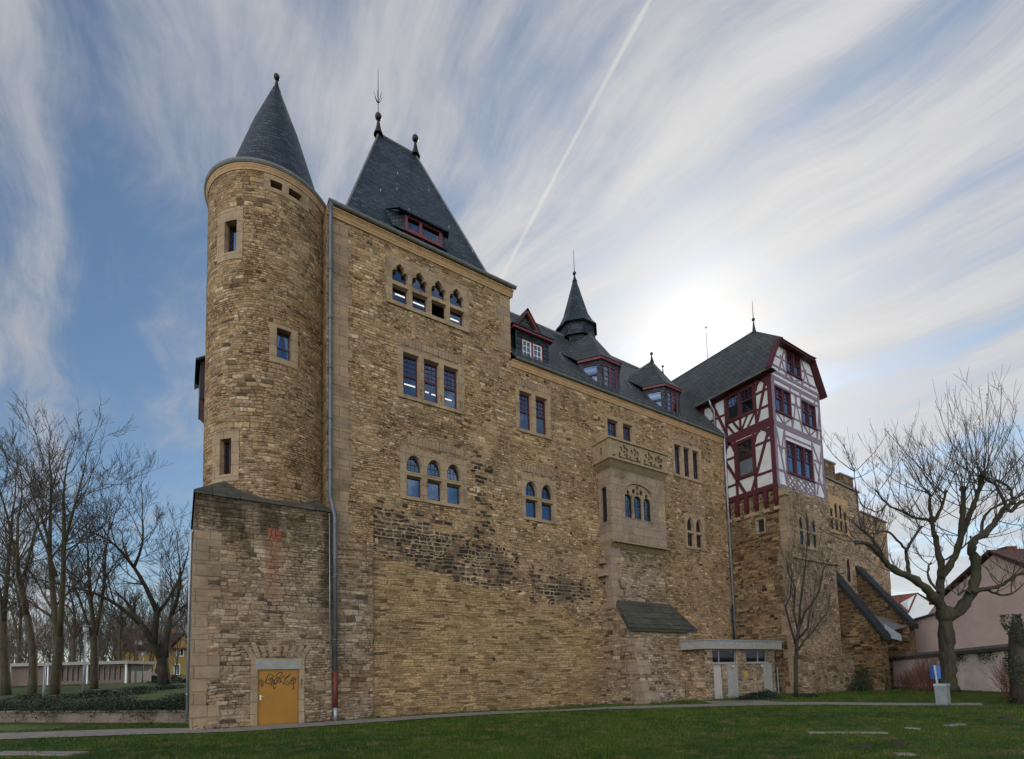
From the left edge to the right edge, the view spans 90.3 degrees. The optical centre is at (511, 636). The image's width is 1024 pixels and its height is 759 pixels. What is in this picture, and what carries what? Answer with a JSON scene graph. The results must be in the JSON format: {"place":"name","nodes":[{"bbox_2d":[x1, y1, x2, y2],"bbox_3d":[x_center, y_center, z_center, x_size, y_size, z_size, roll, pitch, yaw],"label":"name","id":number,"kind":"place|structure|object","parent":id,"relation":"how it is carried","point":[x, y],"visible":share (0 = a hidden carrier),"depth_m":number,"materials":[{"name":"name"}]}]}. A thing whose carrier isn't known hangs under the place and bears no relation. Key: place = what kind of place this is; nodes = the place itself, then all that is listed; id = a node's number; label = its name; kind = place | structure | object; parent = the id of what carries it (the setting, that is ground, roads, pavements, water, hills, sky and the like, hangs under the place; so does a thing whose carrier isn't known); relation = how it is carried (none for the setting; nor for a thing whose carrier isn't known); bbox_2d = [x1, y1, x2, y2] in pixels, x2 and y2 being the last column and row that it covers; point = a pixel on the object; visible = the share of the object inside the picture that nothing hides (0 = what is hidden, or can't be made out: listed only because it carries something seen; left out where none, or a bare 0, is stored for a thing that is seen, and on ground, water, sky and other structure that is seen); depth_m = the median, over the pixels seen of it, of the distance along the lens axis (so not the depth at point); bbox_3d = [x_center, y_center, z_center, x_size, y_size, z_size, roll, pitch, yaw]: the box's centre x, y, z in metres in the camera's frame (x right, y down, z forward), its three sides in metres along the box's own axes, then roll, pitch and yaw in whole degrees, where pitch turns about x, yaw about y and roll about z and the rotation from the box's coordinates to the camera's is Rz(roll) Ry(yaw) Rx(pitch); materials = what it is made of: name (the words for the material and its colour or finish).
{"place":"outdoors","nodes":[
{"label":"outdoors","id":0,"kind":"place"},
{"bbox_2d":[0,681,185,710],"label":"terrace","id":1,"kind":"structure","parent":0,"point":[67,689],"depth_m":43.75,"materials":[{"name":"green plant"}]},
{"bbox_2d":[0,533,58,662],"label":"distant tree","id":2,"kind":"object","parent":1,"relation":"on","point":[19,614],"visible":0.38,"depth_m":61.99,"materials":[{"name":"brown plant"}]},
{"bbox_2d":[7,693,79,699],"bbox_3d":[-32.652,4.215,36.099,4.784,0.530,2.140,1,-5,-33],"label":"terrace shrub","id":3,"kind":"object","parent":1,"relation":"on","point":[32,695],"visible":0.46,"depth_m":35.34,"materials":[{"name":"green plant"}]},
{"bbox_2d":[42,663,45,696],"bbox_3d":[-31.319,3.061,34.112,0.150,2.550,0.143,1,-5,-33],"label":"street lamp","id":4,"kind":"object","parent":1,"relation":"on","point":[44,681],"visible":0.79,"depth_m":34.08,"materials":[{"name":"grey metal"}]},
{"bbox_2d":[0,432,88,695],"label":"bare tree","id":5,"kind":"object","parent":1,"relation":"on","point":[5,681],"visible":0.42,"depth_m":41.91,"materials":[{"name":"brown plant"}]},
{"bbox_2d":[0,419,104,694],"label":"bare tree","id":6,"kind":"object","parent":1,"relation":"on","point":[32,686],"visible":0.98,"depth_m":36.84,"materials":[{"name":"brown plant"}]},
{"bbox_2d":[23,556,125,661],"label":"distant tree","id":7,"kind":"object","parent":1,"relation":"on","point":[74,634],"visible":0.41,"depth_m":63.89,"materials":[{"name":"brown plant"}]},
{"bbox_2d":[10,661,156,685],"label":"pavilion","id":8,"kind":"structure","parent":1,"relation":"on","point":[118,672],"depth_m":60.09,"materials":[{"name":"concrete"}]},
{"bbox_2d":[0,391,167,694],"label":"bare tree","id":9,"kind":"object","parent":1,"relation":"on","point":[56,616],"visible":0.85,"depth_m":39.78,"materials":[{"name":"brown plant"}]},
{"bbox_2d":[81,625,91,690],"bbox_3d":[-32.047,1.799,38.204,0.709,5.310,0.720,1,-5,-33],"label":"street lamp","id":10,"kind":"object","parent":1,"relation":"on","point":[85,628],"visible":0.95,"depth_m":38.21,"materials":[{"name":"grey metal"}]},
{"bbox_2d":[0,443,191,684],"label":"forked tree","id":11,"kind":"object","parent":1,"relation":"on","point":[160,650],"visible":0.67,"depth_m":47.84,"materials":[{"name":"brown plant"}]},
{"bbox_2d":[22,457,169,688],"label":"bare tree","id":12,"kind":"object","parent":1,"relation":"on","point":[93,630],"visible":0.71,"depth_m":45.85,"materials":[{"name":"brown plant"}]},
{"bbox_2d":[7,568,187,680],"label":"wood","id":13,"kind":"object","parent":1,"relation":"on","point":[107,641],"visible":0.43,"depth_m":79.10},
{"bbox_2d":[49,559,146,660],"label":"distant tree","id":14,"kind":"object","parent":1,"relation":"on","point":[121,626],"visible":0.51,"depth_m":65.82,"materials":[{"name":"brown plant"}]},
{"bbox_2d":[49,688,157,697],"bbox_3d":[-28.221,4.000,36.017,7.240,0.611,2.398,1,-5,-33],"label":"terrace shrub","id":15,"kind":"object","parent":1,"relation":"on","point":[84,693],"visible":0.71,"depth_m":35.45,"materials":[{"name":"green plant"}]},
{"bbox_2d":[140,652,146,681],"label":"street lamp","id":16,"kind":"object","parent":1,"relation":"on","point":[143,654],"visible":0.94,"depth_m":62.12,"materials":[{"name":"grey metal"}]},
{"bbox_2d":[114,629,186,679],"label":"ochre house","id":17,"kind":"structure","parent":1,"relation":"on","point":[181,667],"depth_m":85.27,"materials":[{"name":"paint"}]},
{"bbox_2d":[173,664,179,674],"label":"window","id":18,"kind":"structure","parent":17,"relation":"in","point":[178,666],"depth_m":85.14,"materials":[{"name":"white glass"}]},
{"bbox_2d":[176,649,183,656],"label":"window","id":19,"kind":"structure","parent":17,"relation":"in","point":[181,653],"depth_m":85.32,"materials":[{"name":"white"}]},
{"bbox_2d":[117,684,185,691],"bbox_3d":[-27.901,4.032,40.100,5.378,0.615,2.649,1,-5,-33],"label":"terrace shrub","id":20,"kind":"object","parent":1,"relation":"on","point":[158,687],"visible":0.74,"depth_m":39.56,"materials":[{"name":"green plant"}]},
{"bbox_2d":[136,567,188,667],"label":"distant tree","id":21,"kind":"object","parent":1,"relation":"on","point":[165,597],"visible":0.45,"depth_m":59.01,"materials":[{"name":"brown plant"}]},
{"bbox_2d":[143,675,185,683],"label":"terrace shrub","id":22,"kind":"object","parent":1,"relation":"on","point":[179,680],"visible":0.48,"depth_m":51.70,"materials":[{"name":"green plant"}]},
{"bbox_2d":[151,674,185,681],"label":"clipped hedge","id":23,"kind":"object","parent":1,"relation":"on","point":[153,678],"visible":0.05,"depth_m":65.97,"materials":[{"name":"green plant"}]},
{"bbox_2d":[0,702,981,738],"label":"path","id":24,"kind":"structure","parent":0,"point":[47,734],"depth_m":19.41,"materials":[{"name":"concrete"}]},
{"bbox_2d":[930,665,940,682],"bbox_3d":[19.452,2.193,23.306,0.380,1.756,0.224,-1,-4,0],"label":"bag dispenser","id":25,"kind":"object","parent":24,"relation":"on","point":[935,673],"visible":0.69,"depth_m":23.33,"materials":[{"name":"metal"}]},
{"bbox_2d":[0,687,1023,758],"bbox_3d":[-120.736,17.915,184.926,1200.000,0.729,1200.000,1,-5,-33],"label":"lawn","id":26,"kind":"structure","parent":0,"point":[13,726],"depth_m":14.49,"materials":[{"name":"green plant"}]},
{"bbox_2d":[0,751,88,755],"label":"kerb strip","id":27,"kind":"object","parent":26,"relation":"on","point":[47,753],"visible":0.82,"depth_m":12.87,"materials":[{"name":"concrete"}]},
{"bbox_2d":[0,710,188,722],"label":"retaining wall","id":28,"kind":"structure","parent":26,"relation":"on","point":[112,717],"depth_m":22.78,"materials":[{"name":"stone"}]},
{"bbox_2d":[0,692,185,721],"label":"creeping hedge","id":29,"kind":"object","parent":28,"relation":"on","point":[101,704],"visible":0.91,"depth_m":23.23,"materials":[{"name":"green plant"}]},
{"bbox_2d":[185,73,331,729],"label":"round tower","id":30,"kind":"structure","parent":26,"relation":"on","point":[258,647],"depth_m":20.34,"materials":[{"name":"stone"}]},
{"bbox_2d":[212,429,238,483],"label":"window","id":31,"kind":"structure","parent":30,"relation":"in","point":[222,438],"depth_m":20.01,"materials":[{"name":"stone"}]},
{"bbox_2d":[217,207,242,263],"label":"window","id":32,"kind":"structure","parent":30,"relation":"in","point":[231,218],"depth_m":20.66,"materials":[{"name":"stone"}]},
{"bbox_2d":[257,669,298,725],"bbox_3d":[-8.957,2.320,19.536,1.451,2.095,0.142,1,-5,-33],"label":"door","id":33,"kind":"structure","parent":30,"relation":"in","point":[277,697],"depth_m":19.53,"materials":[{"name":"orange paint"}]},
{"bbox_2d":[269,322,297,369],"bbox_3d":[-9.503,-11.804,21.076,1.086,1.650,0.906,1,-5,-33],"label":"window","id":34,"kind":"structure","parent":30,"relation":"in","point":[285,352],"depth_m":20.91,"materials":[{"name":"stone"}]},
{"bbox_2d":[264,173,308,212],"bbox_3d":[-9.457,-18.596,21.397,1.802,0.700,0.362,2,-5,-38],"label":"window","id":35,"kind":"structure","parent":30,"relation":"in","point":[272,183],"depth_m":21.24,"materials":[{"name":"stone"}]},
{"bbox_2d":[322,86,519,720],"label":"hall block","id":36,"kind":"structure","parent":26,"relation":"on","point":[417,469],"depth_m":23.84,"materials":[{"name":"stone"}]},
{"bbox_2d":[385,251,469,333],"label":"window","id":37,"kind":"structure","parent":36,"relation":"in","point":[412,287],"depth_m":24.93,"materials":[{"name":"stone"}]},
{"bbox_2d":[397,344,464,414],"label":"window","id":38,"kind":"structure","parent":36,"relation":"in","point":[423,378],"depth_m":24.72,"materials":[{"name":"stone"}]},
{"bbox_2d":[400,445,467,509],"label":"window","id":39,"kind":"structure","parent":36,"relation":"in","point":[427,477],"depth_m":24.36,"materials":[{"name":"stone"}]},
{"bbox_2d":[192,686,900,729],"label":"wall foot weeds","id":40,"kind":"object","parent":26,"relation":"on","point":[204,727],"depth_m":26.08,"materials":[{"name":"green plant"}]},
{"bbox_2d":[492,249,736,708],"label":"residential wing","id":41,"kind":"structure","parent":26,"relation":"on","point":[624,574],"depth_m":29.26,"materials":[{"name":"beige stone"}]},
{"bbox_2d":[515,385,551,439],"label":"window","id":42,"kind":"structure","parent":41,"relation":"in","point":[533,409],"depth_m":27.99,"materials":[{"name":"stone"}]},
{"bbox_2d":[521,474,556,524],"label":"window","id":43,"kind":"structure","parent":41,"relation":"in","point":[539,504],"depth_m":27.60,"materials":[{"name":"stone"}]},
{"bbox_2d":[602,487,606,521],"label":"window","id":44,"kind":"structure","parent":41,"relation":"in","point":[603,489],"depth_m":29.63,"materials":[{"name":"black glass"}]},
{"bbox_2d":[604,413,636,460],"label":"window","id":45,"kind":"structure","parent":41,"relation":"in","point":[614,426],"depth_m":31.40,"materials":[{"name":"stone"}]},
{"bbox_2d":[622,479,655,523],"bbox_3d":[7.376,-7.956,30.473,2.700,2.400,0.620,1,-5,-33],"label":"window","id":46,"kind":"structure","parent":41,"relation":"in","point":[635,495],"depth_m":30.54,"materials":[{"name":"stone"}]},
{"bbox_2d":[671,439,702,483],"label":"window","id":47,"kind":"structure","parent":41,"relation":"in","point":[686,459],"depth_m":34.89,"materials":[{"name":"stone"}]},
{"bbox_2d":[684,513,705,551],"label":"window","id":48,"kind":"structure","parent":41,"relation":"in","point":[694,526],"depth_m":34.61,"materials":[{"name":"stone"}]},
{"bbox_2d":[679,639,781,699],"bbox_3d":[12.842,2.241,31.672,7.830,3.770,3.910,1,-5,-33],"label":"lean to","id":49,"kind":"object","parent":26,"relation":"on","point":[725,667],"visible":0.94,"depth_m":29.75,"materials":[{"name":"stone"}]},
{"bbox_2d":[713,664,722,698],"bbox_3d":[11.715,2.571,29.128,0.800,2.000,0.060,1,-5,-33],"label":"door","id":50,"kind":"structure","parent":49,"relation":"in","point":[717,667],"depth_m":29.13,"materials":[{"name":"metal"}]},
{"bbox_2d":[712,650,737,663],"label":"window","id":51,"kind":"structure","parent":49,"relation":"in","point":[718,656],"depth_m":29.92,"materials":[{"name":"glass"}]},
{"bbox_2d":[746,650,767,663],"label":"window","id":52,"kind":"structure","parent":49,"relation":"in","point":[752,656],"depth_m":31.61,"materials":[{"name":"glass"}]},
{"bbox_2d":[704,700,777,702],"bbox_3d":[11.639,3.302,25.828,3.462,0.001,2.101,-2,-4,5],"label":"gravel patch","id":53,"kind":"object","parent":26,"relation":"on","point":[751,701],"visible":0.8,"depth_m":25.57,"materials":[{"name":"grey gravel"}]},
{"bbox_2d":[735,688,782,700],"bbox_3d":[13.347,3.160,27.618,3.821,0.617,1.756,1,-5,-33],"label":"juniper hedge","id":54,"kind":"object","parent":26,"relation":"on","point":[766,694],"visible":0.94,"depth_m":27.30,"materials":[{"name":"green plant"}]},
{"bbox_2d":[671,303,855,693],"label":"gate tower","id":55,"kind":"structure","parent":26,"relation":"on","point":[755,396],"depth_m":35.21,"materials":[{"name":"stone"}]},
{"bbox_2d":[725,392,744,423],"bbox_3d":[16.015,-16.443,36.708,0.620,2.100,1.280,1,-5,-33],"label":"window","id":56,"kind":"structure","parent":55,"relation":"in","point":[732,402],"depth_m":36.91,"materials":[{"name":"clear glass"}]},
{"bbox_2d":[735,437,755,480],"bbox_3d":[16.498,-12.482,35.829,0.620,2.850,1.570,1,-5,-33],"label":"window","id":57,"kind":"structure","parent":55,"relation":"in","point":[744,449],"depth_m":35.97,"materials":[{"name":"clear glass"}]},
{"bbox_2d":[738,385,755,418],"bbox_3d":[16.605,-16.473,35.802,0.620,2.100,1.360,1,-5,-33],"label":"window","id":58,"kind":"structure","parent":55,"relation":"in","point":[747,392],"depth_m":36.02,"materials":[{"name":"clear glass"}]},
{"bbox_2d":[755,517,765,534],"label":"window","id":59,"kind":"structure","parent":55,"relation":"in","point":[760,522],"depth_m":34.96,"materials":[{"name":"stone"}]},
{"bbox_2d":[774,384,793,418],"bbox_3d":[18.431,-16.071,35.055,2.280,2.060,0.620,1,-5,-33],"label":"window","id":60,"kind":"structure","parent":55,"relation":"in","point":[780,399],"depth_m":34.90,"materials":[{"name":"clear glass"}]},
{"bbox_2d":[786,350,802,380],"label":"window","id":61,"kind":"structure","parent":55,"relation":"in","point":[791,363],"depth_m":36.07,"materials":[{"name":"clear glass"}]},
{"bbox_2d":[786,440,815,482],"bbox_3d":[19.983,-12.215,35.727,3.700,2.530,0.620,1,-5,-33],"label":"window","id":62,"kind":"structure","parent":55,"relation":"in","point":[796,458],"depth_m":35.83,"materials":[{"name":"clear glass"}]},
{"bbox_2d":[796,510,820,551],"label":"window","id":63,"kind":"structure","parent":55,"relation":"in","point":[815,535],"depth_m":34.95,"materials":[{"name":"stone"}]},
{"bbox_2d":[801,399,817,430],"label":"window","id":64,"kind":"structure","parent":55,"relation":"in","point":[806,409],"depth_m":36.74,"materials":[{"name":"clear glass"}]},
{"bbox_2d":[797,693,818,697],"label":"juniper shrub","id":65,"kind":"object","parent":26,"relation":"on","point":[803,695],"visible":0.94,"depth_m":28.21,"materials":[{"name":"green plant"}]},
{"bbox_2d":[769,478,851,696],"bbox_3d":[17.109,-2.907,28.624,5.259,12.641,2.836,0,-4,-13],"label":"sapling","id":66,"kind":"object","parent":26,"relation":"on","point":[798,635],"visible":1,"depth_m":28.61,"materials":[{"name":"brown plant"}]},
{"bbox_2d":[806,731,887,733],"bbox_3d":[9.156,2.658,13.941,1.928,0.094,0.220,-2,-4,12],"label":"kerb strip","id":67,"kind":"object","parent":26,"relation":"on","point":[817,732],"visible":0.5,"depth_m":13.92,"materials":[{"name":"concrete"}]},
{"bbox_2d":[846,666,873,691],"bbox_3d":[23.453,2.861,34.290,3.398,1.811,1.269,1,-5,-33],"label":"ivy shrub","id":68,"kind":"object","parent":26,"relation":"on","point":[861,686],"visible":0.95,"depth_m":34.19,"materials":[{"name":"green plant"}]},
{"bbox_2d":[856,743,870,748],"bbox_3d":[7.874,2.466,11.450,0.365,0.126,0.338,1,-5,-33],"label":"molehill","id":69,"kind":"object","parent":26,"relation":"on","point":[862,745],"visible":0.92,"depth_m":11.38,"materials":[{"name":"soil"}]},
{"bbox_2d":[822,458,918,689],"bbox_3d":[25.466,-4.288,42.231,10.460,17.690,13.000,1,-5,-33],"label":"stone annex","id":70,"kind":"object","parent":26,"relation":"on","point":[879,625],"visible":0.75,"depth_m":37.34,"materials":[{"name":"stone"}]},
{"bbox_2d":[827,494,849,536],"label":"window","id":71,"kind":"structure","parent":70,"relation":"in","point":[836,503],"depth_m":38.33,"materials":[{"name":"stone"}]},
{"bbox_2d":[844,556,853,585],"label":"window","id":72,"kind":"structure","parent":70,"relation":"in","point":[848,559],"depth_m":38.64,"materials":[{"name":"stone"}]},
{"bbox_2d":[889,740,905,745],"bbox_3d":[8.912,2.463,11.787,0.371,0.131,0.335,-3,-4,19],"label":"molehill","id":73,"kind":"object","parent":26,"relation":"on","point":[895,742],"visible":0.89,"depth_m":11.72,"materials":[{"name":"soil"}]},
{"bbox_2d":[786,364,1023,691],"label":"pollarded tree","id":74,"kind":"object","parent":26,"relation":"on","point":[946,616],"visible":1,"depth_m":26.31,"materials":[{"name":"brown plant"}]},
{"bbox_2d":[894,753,915,755],"bbox_3d":[7.974,2.422,10.344,0.324,0.086,0.200,-2,-4,9],"label":"kerb strip","id":75,"kind":"object","parent":26,"relation":"on","point":[897,754],"visible":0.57,"depth_m":10.28,"materials":[{"name":"concrete"}]},
{"bbox_2d":[892,669,918,689],"bbox_3d":[26.934,2.841,34.537,3.639,1.500,1.629,1,-5,-33],"label":"dogwood bush","id":76,"kind":"object","parent":26,"relation":"on","point":[906,680],"visible":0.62,"depth_m":34.29,"materials":[{"name":"brown plant"}]},
{"bbox_2d":[895,653,939,691],"bbox_3d":[26.124,2.184,32.179,4.535,2.571,3.109,4,-7,-54],"label":"dogwood bush","id":77,"kind":"object","parent":26,"relation":"on","point":[922,673],"visible":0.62,"depth_m":31.87,"materials":[{"name":"red plant"}]},
{"bbox_2d":[933,683,951,705],"bbox_3d":[18.780,2.563,22.223,0.460,1.000,0.460,1,-5,-33],"label":"litter bin","id":78,"kind":"object","parent":26,"relation":"on","point":[942,693],"visible":0.86,"depth_m":22.09,"materials":[{"name":"metal"}]},
{"bbox_2d":[889,644,1008,691],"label":"wall","id":79,"kind":"structure","parent":26,"relation":"on","point":[970,675],"depth_m":30.34,"materials":[{"name":"paint"}]},
{"bbox_2d":[943,723,965,726],"bbox_3d":[13.130,2.655,15.118,0.780,0.087,0.200,0,-4,-22],"label":"kerb strip","id":80,"kind":"object","parent":26,"relation":"on","point":[951,725],"visible":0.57,"depth_m":15.08,"materials":[{"name":"concrete"}]},
{"bbox_2d":[914,546,1023,652],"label":"pink house","id":81,"kind":"structure","parent":26,"relation":"on","point":[977,624],"depth_m":32.79,"materials":[{"name":"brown paint"}]},
{"bbox_2d":[977,656,1009,700],"bbox_3d":[23.752,1.845,23.946,3.048,2.388,2.327,0,-4,-21],"label":"dogwood bush","id":82,"kind":"object","parent":26,"relation":"on","point":[1005,684],"visible":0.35,"depth_m":24.03,"materials":[{"name":"plant"}]},
{"bbox_2d":[999,716,1012,719],"bbox_3d":[15.993,2.635,16.486,0.322,0.131,0.363,-3,-4,17],"label":"molehill","id":83,"kind":"object","parent":26,"relation":"on","point":[1006,717],"visible":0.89,"depth_m":16.41,"materials":[{"name":"soil"}]},
{"bbox_2d":[999,613,1023,704],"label":"tree stump","id":84,"kind":"object","parent":26,"relation":"on","point":[1014,655],"visible":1,"depth_m":21.99,"materials":[{"name":"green plant"}]},
{"bbox_2d":[0,0,1023,662],"label":"sky","id":85,"kind":"structure","parent":0,"point":[849,172],"materials":[{"name":"blue"}]},
{"bbox_2d":[891,592,933,618],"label":"white house","id":86,"kind":"structure","parent":0,"point":[914,605],"depth_m":60.12,"materials":[{"name":"white paint"}]}
]}

